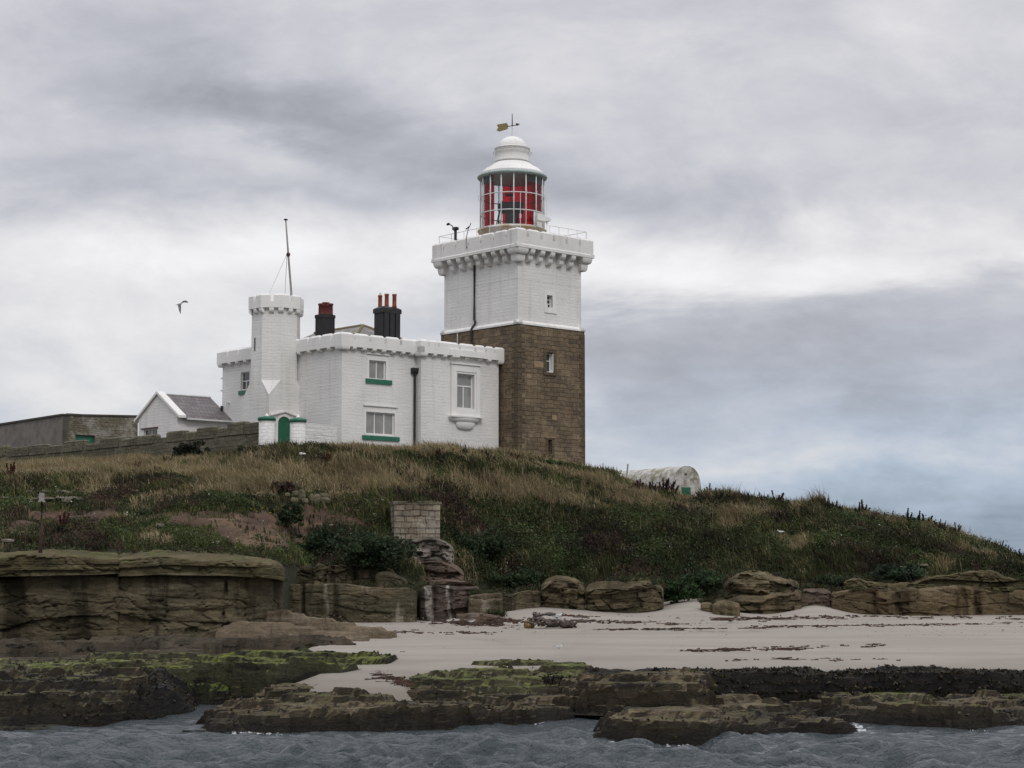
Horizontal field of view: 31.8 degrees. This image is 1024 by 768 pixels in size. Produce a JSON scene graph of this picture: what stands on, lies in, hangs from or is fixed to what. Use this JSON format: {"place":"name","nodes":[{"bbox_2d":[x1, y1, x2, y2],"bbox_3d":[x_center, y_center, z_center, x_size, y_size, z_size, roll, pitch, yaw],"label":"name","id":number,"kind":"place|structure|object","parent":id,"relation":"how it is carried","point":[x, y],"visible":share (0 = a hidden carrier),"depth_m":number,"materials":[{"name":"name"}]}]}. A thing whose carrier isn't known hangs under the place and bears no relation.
{"place":"outdoors","nodes":[
{"label":"outdoors","id":0,"kind":"place"},
{"bbox_2d":[0,467,976,616],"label":"hill","id":1,"kind":"structure","parent":0,"point":[230,529],"depth_m":87.18,"materials":[{"name":"soil"}]},
{"bbox_2d":[1,539,13,542],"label":"stone","id":2,"kind":"object","parent":1,"relation":"on","point":[7,540],"visible":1,"depth_m":80.56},
{"bbox_2d":[4,462,15,475],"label":"dock plant","id":3,"kind":"object","parent":1,"relation":"on","point":[12,469],"visible":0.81,"depth_m":94.64,"materials":[{"name":"brown plant"}]},
{"bbox_2d":[50,511,71,532],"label":"dock plant","id":4,"kind":"object","parent":1,"relation":"on","point":[61,522],"visible":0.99,"depth_m":83.17,"materials":[{"name":"brown plant"}]},
{"bbox_2d":[0,413,137,446],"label":"yard wall","id":5,"kind":"structure","parent":1,"relation":"on","point":[58,429],"depth_m":141.88,"materials":[{"name":"stone"}]},
{"bbox_2d":[76,435,93,443],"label":"green door","id":6,"kind":"structure","parent":5,"relation":"in","point":[78,437],"depth_m":140.92,"materials":[{"name":"paint"}]},
{"bbox_2d":[0,421,258,462],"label":"garden wall","id":7,"kind":"structure","parent":1,"relation":"on","point":[234,435],"depth_m":112.60,"materials":[{"name":"stone"}]},
{"bbox_2d":[134,391,233,437],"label":"outbuilding","id":8,"kind":"structure","parent":1,"relation":"on","point":[161,413],"depth_m":121.84,"materials":[{"name":"paint"}]},
{"bbox_2d":[140,427,157,434],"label":"window","id":9,"kind":"structure","parent":8,"relation":"in","point":[148,431],"depth_m":122.55,"materials":[{"name":"grey glass"}]},
{"bbox_2d":[172,440,210,456],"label":"bush","id":10,"kind":"object","parent":1,"relation":"on","point":[181,449],"visible":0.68,"depth_m":104.26,"materials":[{"name":"green plant"}]},
{"bbox_2d":[236,444,263,455],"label":"bush","id":11,"kind":"object","parent":1,"relation":"on","point":[241,447],"visible":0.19,"depth_m":99.84,"materials":[{"name":"green plant"}]},
{"bbox_2d":[258,413,275,445],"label":"gate pillar","id":12,"kind":"structure","parent":1,"relation":"on","point":[266,428],"depth_m":101.58,"materials":[{"name":"paint"}]},
{"bbox_2d":[271,481,295,494],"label":"dead bush","id":13,"kind":"object","parent":1,"relation":"on","point":[286,486],"visible":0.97,"depth_m":92.66,"materials":[{"name":"brown plant"}]},
{"bbox_2d":[268,501,304,526],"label":"bush","id":14,"kind":"object","parent":1,"relation":"on","point":[287,516],"visible":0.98,"depth_m":89.17,"materials":[{"name":"green plant"}]},
{"bbox_2d":[289,415,306,443],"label":"gate pillar","id":15,"kind":"structure","parent":1,"relation":"on","point":[297,432],"depth_m":102.49,"materials":[{"name":"paint"}]},
{"bbox_2d":[298,490,305,497],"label":"stone","id":16,"kind":"object","parent":1,"relation":"on","point":[302,494],"visible":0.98,"depth_m":93.27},
{"bbox_2d":[309,494,320,504],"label":"stone","id":17,"kind":"object","parent":1,"relation":"on","point":[315,498],"visible":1,"depth_m":93.72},
{"bbox_2d":[295,526,345,555],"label":"bush","id":18,"kind":"object","parent":1,"relation":"on","point":[317,541],"visible":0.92,"depth_m":88.74,"materials":[{"name":"green plant"}]},
{"bbox_2d":[305,423,336,443],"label":"wall","id":19,"kind":"structure","parent":1,"relation":"on","point":[320,433],"depth_m":103.91,"materials":[{"name":"paint"}]},
{"bbox_2d":[320,493,328,501],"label":"stone","id":20,"kind":"object","parent":1,"relation":"on","point":[323,496],"visible":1,"depth_m":94.08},
{"bbox_2d":[297,563,395,585],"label":"cliff rock","id":21,"kind":"object","parent":1,"relation":"on","point":[318,573],"visible":0.47,"depth_m":86.62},
{"bbox_2d":[217,293,503,449],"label":"keepers house","id":22,"kind":"structure","parent":1,"relation":"on","point":[382,381],"depth_m":116.68,"materials":[{"name":"white paint"}]},
{"bbox_2d":[238,372,249,394],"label":"window","id":23,"kind":"structure","parent":22,"relation":"in","point":[245,376],"depth_m":121.84,"materials":[{"name":"white glass"}]},
{"bbox_2d":[269,219,292,295],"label":"flagpole","id":24,"kind":"object","parent":22,"relation":"on","point":[288,256],"visible":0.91,"depth_m":118.41,"materials":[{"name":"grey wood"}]},
{"bbox_2d":[269,411,296,443],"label":"door","id":25,"kind":"structure","parent":22,"relation":"in","point":[282,424],"depth_m":115.75,"materials":[{"name":"green paint"}]},
{"bbox_2d":[365,352,391,384],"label":"window","id":26,"kind":"structure","parent":22,"relation":"in","point":[375,369],"depth_m":115.55,"materials":[{"name":"white glass"}]},
{"bbox_2d":[362,404,399,440],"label":"window","id":27,"kind":"structure","parent":22,"relation":"in","point":[380,423],"depth_m":115.38,"materials":[{"name":"white glass"}]},
{"bbox_2d":[457,374,471,408],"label":"window","id":28,"kind":"structure","parent":22,"relation":"in","point":[464,382],"depth_m":119.85,"materials":[{"name":"white glass"}]},
{"bbox_2d":[326,530,419,572],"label":"bush","id":29,"kind":"object","parent":1,"relation":"on","point":[389,551],"visible":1,"depth_m":86.25,"materials":[{"name":"green plant"}]},
{"bbox_2d":[390,501,441,542],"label":"ruined pier","id":30,"kind":"structure","parent":1,"relation":"on","point":[416,520],"depth_m":91.43,"materials":[{"name":"stone"}]},
{"bbox_2d":[402,537,453,563],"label":"rubble","id":31,"kind":"object","parent":1,"relation":"on","point":[434,549],"visible":0.64,"depth_m":90.07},
{"bbox_2d":[419,561,463,581],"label":"rock","id":32,"kind":"object","parent":1,"relation":"on","point":[439,570],"visible":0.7,"depth_m":88.80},
{"bbox_2d":[451,526,517,571],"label":"bush","id":33,"kind":"object","parent":1,"relation":"on","point":[492,545],"visible":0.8,"depth_m":94.74,"materials":[{"name":"green plant"}]},
{"bbox_2d":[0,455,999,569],"bbox_3d":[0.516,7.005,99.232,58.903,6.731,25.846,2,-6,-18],"label":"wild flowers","id":34,"kind":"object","parent":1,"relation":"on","point":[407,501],"visible":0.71,"depth_m":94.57,"materials":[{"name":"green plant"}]},
{"bbox_2d":[0,438,1023,589],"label":"grass","id":35,"kind":"structure","parent":1,"relation":"on","point":[372,476],"depth_m":99.23,"materials":[{"name":"green plant"}]},
{"bbox_2d":[0,441,1023,617],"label":"undergrowth","id":36,"kind":"object","parent":1,"relation":"on","point":[654,579],"visible":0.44,"depth_m":97.88,"materials":[{"name":"green plant"}]},
{"bbox_2d":[431,114,593,465],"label":"lighthouse","id":37,"kind":"object","parent":1,"relation":"on","point":[512,284],"visible":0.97,"depth_m":123.64,"materials":[{"name":"paint"}]},
{"bbox_2d":[547,354,552,372],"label":"window","id":38,"kind":"structure","parent":37,"relation":"in","point":[549,356],"depth_m":123.09,"materials":[{"name":"white glass"}]},
{"bbox_2d":[544,296,556,313],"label":"window","id":39,"kind":"structure","parent":37,"relation":"in","point":[548,297],"depth_m":123.59,"materials":[{"name":"white glass"}]},
{"bbox_2d":[538,459,562,465],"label":"bush","id":40,"kind":"object","parent":1,"relation":"on","point":[558,463],"visible":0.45,"depth_m":114.28,"materials":[{"name":"green plant"}]},
{"bbox_2d":[633,479,645,490],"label":"dock plant","id":41,"kind":"object","parent":1,"relation":"on","point":[638,483],"visible":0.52,"depth_m":112.69,"materials":[{"name":"brown plant"}]},
{"bbox_2d":[617,466,700,495],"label":"barrel roof hut","id":42,"kind":"object","parent":1,"relation":"on","point":[687,478],"visible":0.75,"depth_m":175.48,"materials":[{"name":"white paint"}]},
{"bbox_2d":[681,487,690,495],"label":"door","id":43,"kind":"structure","parent":42,"relation":"in","point":[684,489],"depth_m":174.74,"materials":[{"name":"green paint"}]},
{"bbox_2d":[659,478,673,494],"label":"dock plant","id":44,"kind":"object","parent":1,"relation":"on","point":[666,484],"visible":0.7,"depth_m":115.22,"materials":[{"name":"brown plant"}]},
{"bbox_2d":[676,568,726,593],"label":"bush","id":45,"kind":"object","parent":1,"relation":"on","point":[706,581],"visible":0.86,"depth_m":96.52,"materials":[{"name":"green plant"}]},
{"bbox_2d":[710,487,724,503],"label":"tall weed","id":46,"kind":"object","parent":1,"relation":"on","point":[720,495],"visible":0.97,"depth_m":113.10,"materials":[{"name":"green plant"}]},
{"bbox_2d":[727,490,738,502],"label":"tall weed","id":47,"kind":"object","parent":1,"relation":"on","point":[734,498],"visible":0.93,"depth_m":112.40,"materials":[{"name":"green plant"}]},
{"bbox_2d":[771,490,783,502],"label":"tall weed","id":48,"kind":"object","parent":1,"relation":"on","point":[779,498],"visible":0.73,"depth_m":114.53,"materials":[{"name":"green plant"}]},
{"bbox_2d":[855,499,870,514],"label":"tall weed","id":49,"kind":"object","parent":1,"relation":"on","point":[862,504],"visible":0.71,"depth_m":113.42,"materials":[{"name":"green plant"}]},
{"bbox_2d":[902,508,913,521],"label":"tall weed","id":50,"kind":"object","parent":1,"relation":"on","point":[907,514],"visible":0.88,"depth_m":111.16,"materials":[{"name":"green plant"}]},
{"bbox_2d":[0,704,1023,767],"bbox_3d":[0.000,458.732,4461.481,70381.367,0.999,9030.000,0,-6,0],"label":"sea","id":51,"kind":"structure","parent":0,"point":[165,742],"depth_m":40.16,"materials":[{"name":"grey liquid"}]},
{"bbox_2d":[0,716,59,730],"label":"reef rock","id":52,"kind":"object","parent":51,"relation":"in","point":[10,723],"visible":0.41,"depth_m":47.13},
{"bbox_2d":[0,657,111,673],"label":"reef rock","id":53,"kind":"object","parent":51,"relation":"in","point":[30,665],"visible":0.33,"depth_m":56.39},
{"bbox_2d":[28,667,154,726],"bbox_3d":[-11.896,9.159,51.499,4.535,1.996,7.853,2,-6,-15],"label":"reef rock","id":54,"kind":"object","parent":51,"relation":"in","point":[45,711],"visible":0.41,"depth_m":49.40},
{"bbox_2d":[80,652,201,666],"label":"reef rock","id":55,"kind":"object","parent":51,"relation":"in","point":[120,659],"visible":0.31,"depth_m":59.74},
{"bbox_2d":[232,722,984,745],"bbox_3d":[1.511,8.995,47.037,21.253,0.037,10.972,2,-6,-19],"label":"foam","id":56,"kind":"object","parent":51,"relation":"on","point":[860,726],"visible":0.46,"depth_m":45.78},
{"bbox_2d":[256,676,972,716],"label":"reef flat","id":57,"kind":"structure","parent":51,"relation":"in","point":[814,705],"depth_m":51.08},
{"bbox_2d":[3,652,1023,738],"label":"seaweed","id":58,"kind":"object","parent":57,"relation":"on","point":[764,669],"visible":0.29,"depth_m":52.56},
{"bbox_2d":[558,667,723,715],"bbox_3d":[3.838,8.908,51.864,5.266,1.473,5.000,0,-6,0],"label":"reef rock","id":59,"kind":"object","parent":51,"relation":"in","point":[677,686],"visible":0.66,"depth_m":50.10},
{"bbox_2d":[593,705,786,745],"bbox_3d":[4.614,8.786,44.969,5.653,1.405,5.440,0,-6,0],"label":"boulder","id":60,"kind":"object","parent":51,"relation":"in","point":[695,727],"visible":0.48,"depth_m":43.81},
{"bbox_2d":[660,694,797,721],"bbox_3d":[5.535,9.402,50.195,5.926,1.347,5.843,-1,-6,9],"label":"reef rock","id":61,"kind":"object","parent":51,"relation":"in","point":[777,709],"visible":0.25,"depth_m":49.90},
{"bbox_2d":[780,710,857,733],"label":"boulder","id":62,"kind":"object","parent":51,"relation":"in","point":[799,722],"visible":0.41,"depth_m":44.81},
{"bbox_2d":[820,689,1023,729],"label":"reef rock","id":63,"kind":"object","parent":51,"relation":"in","point":[890,710],"visible":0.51,"depth_m":47.84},
{"bbox_2d":[0,0,1023,553],"label":"sky","id":64,"kind":"structure","parent":0,"point":[803,220],"materials":[{"name":"grey"}]},
{"bbox_2d":[297,598,1023,700],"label":"beach","id":65,"kind":"structure","parent":0,"point":[975,647],"depth_m":69.05,"materials":[{"name":"sand"}]},
{"bbox_2d":[0,665,56,723],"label":"reef rock","id":66,"kind":"object","parent":65,"relation":"on","point":[15,705],"visible":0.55,"depth_m":49.50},
{"bbox_2d":[0,574,119,640],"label":"cliff rock","id":67,"kind":"object","parent":65,"relation":"on","point":[55,608],"visible":0.78,"depth_m":74.97,"materials":[{"name":"brown stone"}]},
{"bbox_2d":[0,549,119,575],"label":"cliff rock","id":68,"kind":"object","parent":67,"relation":"on","point":[50,562],"visible":0.98,"depth_m":74.58,"materials":[{"name":"stone"}]},
{"bbox_2d":[37,493,44,553],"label":"iron post","id":69,"kind":"object","parent":68,"relation":"on","point":[41,498],"visible":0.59,"depth_m":76.23,"materials":[{"name":"brown metal"}]},
{"bbox_2d":[0,635,153,657],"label":"rock shelf","id":70,"kind":"object","parent":65,"relation":"on","point":[19,647],"visible":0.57,"depth_m":69.32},
{"bbox_2d":[0,645,205,661],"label":"rock shelf","id":71,"kind":"object","parent":65,"relation":"on","point":[180,649],"visible":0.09,"depth_m":67.06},
{"bbox_2d":[127,668,198,719],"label":"reef rock","id":72,"kind":"object","parent":65,"relation":"on","point":[161,705],"visible":0.38,"depth_m":50.64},
{"bbox_2d":[157,661,233,704],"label":"reef rock","id":73,"kind":"object","parent":65,"relation":"on","point":[208,695],"visible":0.09,"depth_m":55.26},
{"bbox_2d":[115,575,283,636],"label":"cliff rock","id":74,"kind":"object","parent":65,"relation":"on","point":[182,605],"visible":0.63,"depth_m":74.93,"materials":[{"name":"brown stone"}]},
{"bbox_2d":[118,550,284,580],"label":"cliff rock","id":75,"kind":"object","parent":74,"relation":"on","point":[160,562],"visible":1,"depth_m":75.00,"materials":[{"name":"stone"}]},
{"bbox_2d":[123,634,355,653],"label":"rock shelf","id":76,"kind":"object","parent":65,"relation":"on","point":[222,645],"visible":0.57,"depth_m":69.51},
{"bbox_2d":[140,647,403,698],"bbox_3d":[-8.409,9.696,59.675,9.994,1.921,10.100,0,-6,0],"label":"reef rock","id":77,"kind":"object","parent":65,"relation":"on","point":[245,674],"visible":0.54,"depth_m":56.28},
{"bbox_2d":[215,621,369,640],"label":"rock shelf","id":78,"kind":"object","parent":65,"relation":"on","point":[247,629],"visible":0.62,"depth_m":72.97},
{"bbox_2d":[264,609,396,638],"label":"rock shelf","id":79,"kind":"object","parent":65,"relation":"on","point":[326,624],"visible":0.59,"depth_m":73.96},
{"bbox_2d":[289,583,416,622],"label":"cliff rock","id":80,"kind":"object","parent":65,"relation":"on","point":[358,603],"visible":0.76,"depth_m":84.20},
{"bbox_2d":[375,571,407,587],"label":"rock","id":81,"kind":"object","parent":80,"relation":"on","point":[382,577],"visible":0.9,"depth_m":85.67,"materials":[{"name":"brown stone"}]},
{"bbox_2d":[182,687,581,734],"bbox_3d":[-2.491,9.140,49.367,13.686,1.752,6.718,2,-6,-19],"label":"reef rock","id":82,"kind":"object","parent":65,"relation":"on","point":[350,709],"visible":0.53,"depth_m":47.02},
{"bbox_2d":[252,683,627,718],"bbox_3d":[-1.997,9.281,51.525,11.827,1.427,5.400,0,-6,0],"label":"reef rock","id":83,"kind":"object","parent":82,"relation":"on","point":[425,692],"visible":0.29,"depth_m":50.18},
{"bbox_2d":[419,585,478,620],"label":"cliff rock","id":84,"kind":"object","parent":65,"relation":"on","point":[441,602],"visible":0.69,"depth_m":85.31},
{"bbox_2d":[428,579,475,586],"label":"rock","id":85,"kind":"object","parent":84,"relation":"on","point":[449,582],"visible":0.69,"depth_m":87.31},
{"bbox_2d":[456,612,502,625],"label":"rock","id":86,"kind":"object","parent":65,"relation":"on","point":[465,617],"visible":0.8,"depth_m":81.96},
{"bbox_2d":[468,593,502,612],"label":"rock","id":87,"kind":"object","parent":65,"relation":"on","point":[478,603],"visible":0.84,"depth_m":84.70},
{"bbox_2d":[401,667,589,694],"bbox_3d":[-0.287,9.302,53.981,6.650,1.505,5.892,0,-6,0],"label":"reef rock","id":88,"kind":"object","parent":65,"relation":"on","point":[466,678],"visible":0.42,"depth_m":52.48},
{"bbox_2d":[502,589,540,610],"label":"cliff rock","id":89,"kind":"object","parent":65,"relation":"on","point":[526,599],"visible":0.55,"depth_m":89.86,"materials":[{"name":"brown stone"}]},
{"bbox_2d":[490,566,543,588],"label":"bush","id":90,"kind":"object","parent":89,"relation":"on","point":[518,577],"visible":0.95,"depth_m":92.87,"materials":[{"name":"green plant"}]},
{"bbox_2d":[524,619,534,627],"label":"float","id":91,"kind":"object","parent":65,"relation":"on","point":[526,625],"visible":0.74,"depth_m":79.89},
{"bbox_2d":[471,659,593,672],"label":"reef rock","id":92,"kind":"object","parent":65,"relation":"on","point":[548,666],"visible":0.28,"depth_m":57.84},
{"bbox_2d":[534,613,555,616],"bbox_3d":[0.758,5.304,41.282,0.054,0.080,1.400,-2,-6,20],"label":"stick","id":93,"kind":"object","parent":65,"relation":"on","point":[546,614],"visible":1,"depth_m":41.28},
{"bbox_2d":[527,612,582,627],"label":"driftwood root","id":94,"kind":"object","parent":65,"relation":"on","point":[554,623],"visible":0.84,"depth_m":79.53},
{"bbox_2d":[541,575,584,609],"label":"rock","id":95,"kind":"object","parent":65,"relation":"on","point":[563,592],"visible":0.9,"depth_m":90.67,"materials":[{"name":"brown stone"}]},
{"bbox_2d":[586,581,663,612],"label":"rock","id":96,"kind":"object","parent":65,"relation":"on","point":[613,596],"visible":0.98,"depth_m":91.12,"materials":[{"name":"brown stone"}]},
{"bbox_2d":[623,577,652,586],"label":"rock","id":97,"kind":"object","parent":96,"relation":"on","point":[638,581],"visible":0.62,"depth_m":93.31,"materials":[{"name":"stone"}]},
{"bbox_2d":[319,614,1021,652],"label":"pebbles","id":98,"kind":"object","parent":65,"relation":"on","point":[655,623],"visible":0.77,"depth_m":73.22,"materials":[{"name":"grey stone"}]},
{"bbox_2d":[662,578,705,603],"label":"bush","id":99,"kind":"object","parent":65,"relation":"on","point":[675,591],"visible":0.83,"depth_m":94.33,"materials":[{"name":"green plant"}]},
{"bbox_2d":[365,612,1023,686],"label":"seaweed wrack","id":100,"kind":"object","parent":65,"relation":"on","point":[401,682],"visible":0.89,"depth_m":76.58,"materials":[{"name":"brown plant"}]},
{"bbox_2d":[701,602,712,611],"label":"boulder","id":101,"kind":"object","parent":65,"relation":"on","point":[706,606],"visible":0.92,"depth_m":89.78,"materials":[{"name":"brown stone"}]},
{"bbox_2d":[712,600,739,615],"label":"boulder","id":102,"kind":"object","parent":65,"relation":"on","point":[726,608],"visible":0.9,"depth_m":88.84,"materials":[{"name":"brown stone"}]},
{"bbox_2d":[717,589,801,613],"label":"rock","id":103,"kind":"object","parent":65,"relation":"on","point":[778,602],"visible":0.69,"depth_m":91.56,"materials":[{"name":"brown stone"}]},
{"bbox_2d":[724,570,798,598],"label":"rock","id":104,"kind":"object","parent":103,"relation":"on","point":[752,583],"visible":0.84,"depth_m":92.51,"materials":[{"name":"brown stone"}]},
{"bbox_2d":[530,666,1023,703],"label":"weed bank","id":105,"kind":"structure","parent":65,"relation":"on","point":[964,685],"depth_m":52.55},
{"bbox_2d":[801,588,830,606],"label":"rock","id":106,"kind":"object","parent":65,"relation":"on","point":[817,596],"visible":0.79,"depth_m":93.69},
{"bbox_2d":[817,692,1023,701],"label":"reef rock","id":107,"kind":"object","parent":65,"relation":"on","point":[907,697],"visible":0.09,"depth_m":51.77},
{"bbox_2d":[831,585,1023,615],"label":"cliff rock","id":108,"kind":"object","parent":65,"relation":"on","point":[953,600],"visible":0.94,"depth_m":91.32,"materials":[{"name":"stone"}]},
{"bbox_2d":[807,572,849,588],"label":"bush","id":109,"kind":"object","parent":108,"relation":"on","point":[832,579],"visible":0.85,"depth_m":95.97,"materials":[{"name":"green plant"}]},
{"bbox_2d":[844,577,909,590],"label":"rock","id":110,"kind":"object","parent":108,"relation":"on","point":[851,584],"visible":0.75,"depth_m":94.69,"materials":[{"name":"stone"}]},
{"bbox_2d":[865,561,928,582],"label":"bush","id":111,"kind":"object","parent":110,"relation":"on","point":[895,572],"visible":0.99,"depth_m":96.08,"materials":[{"name":"green plant"}]},
{"bbox_2d":[909,570,1023,592],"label":"rock","id":112,"kind":"object","parent":108,"relation":"on","point":[991,579],"visible":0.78,"depth_m":94.04,"materials":[{"name":"stone"}]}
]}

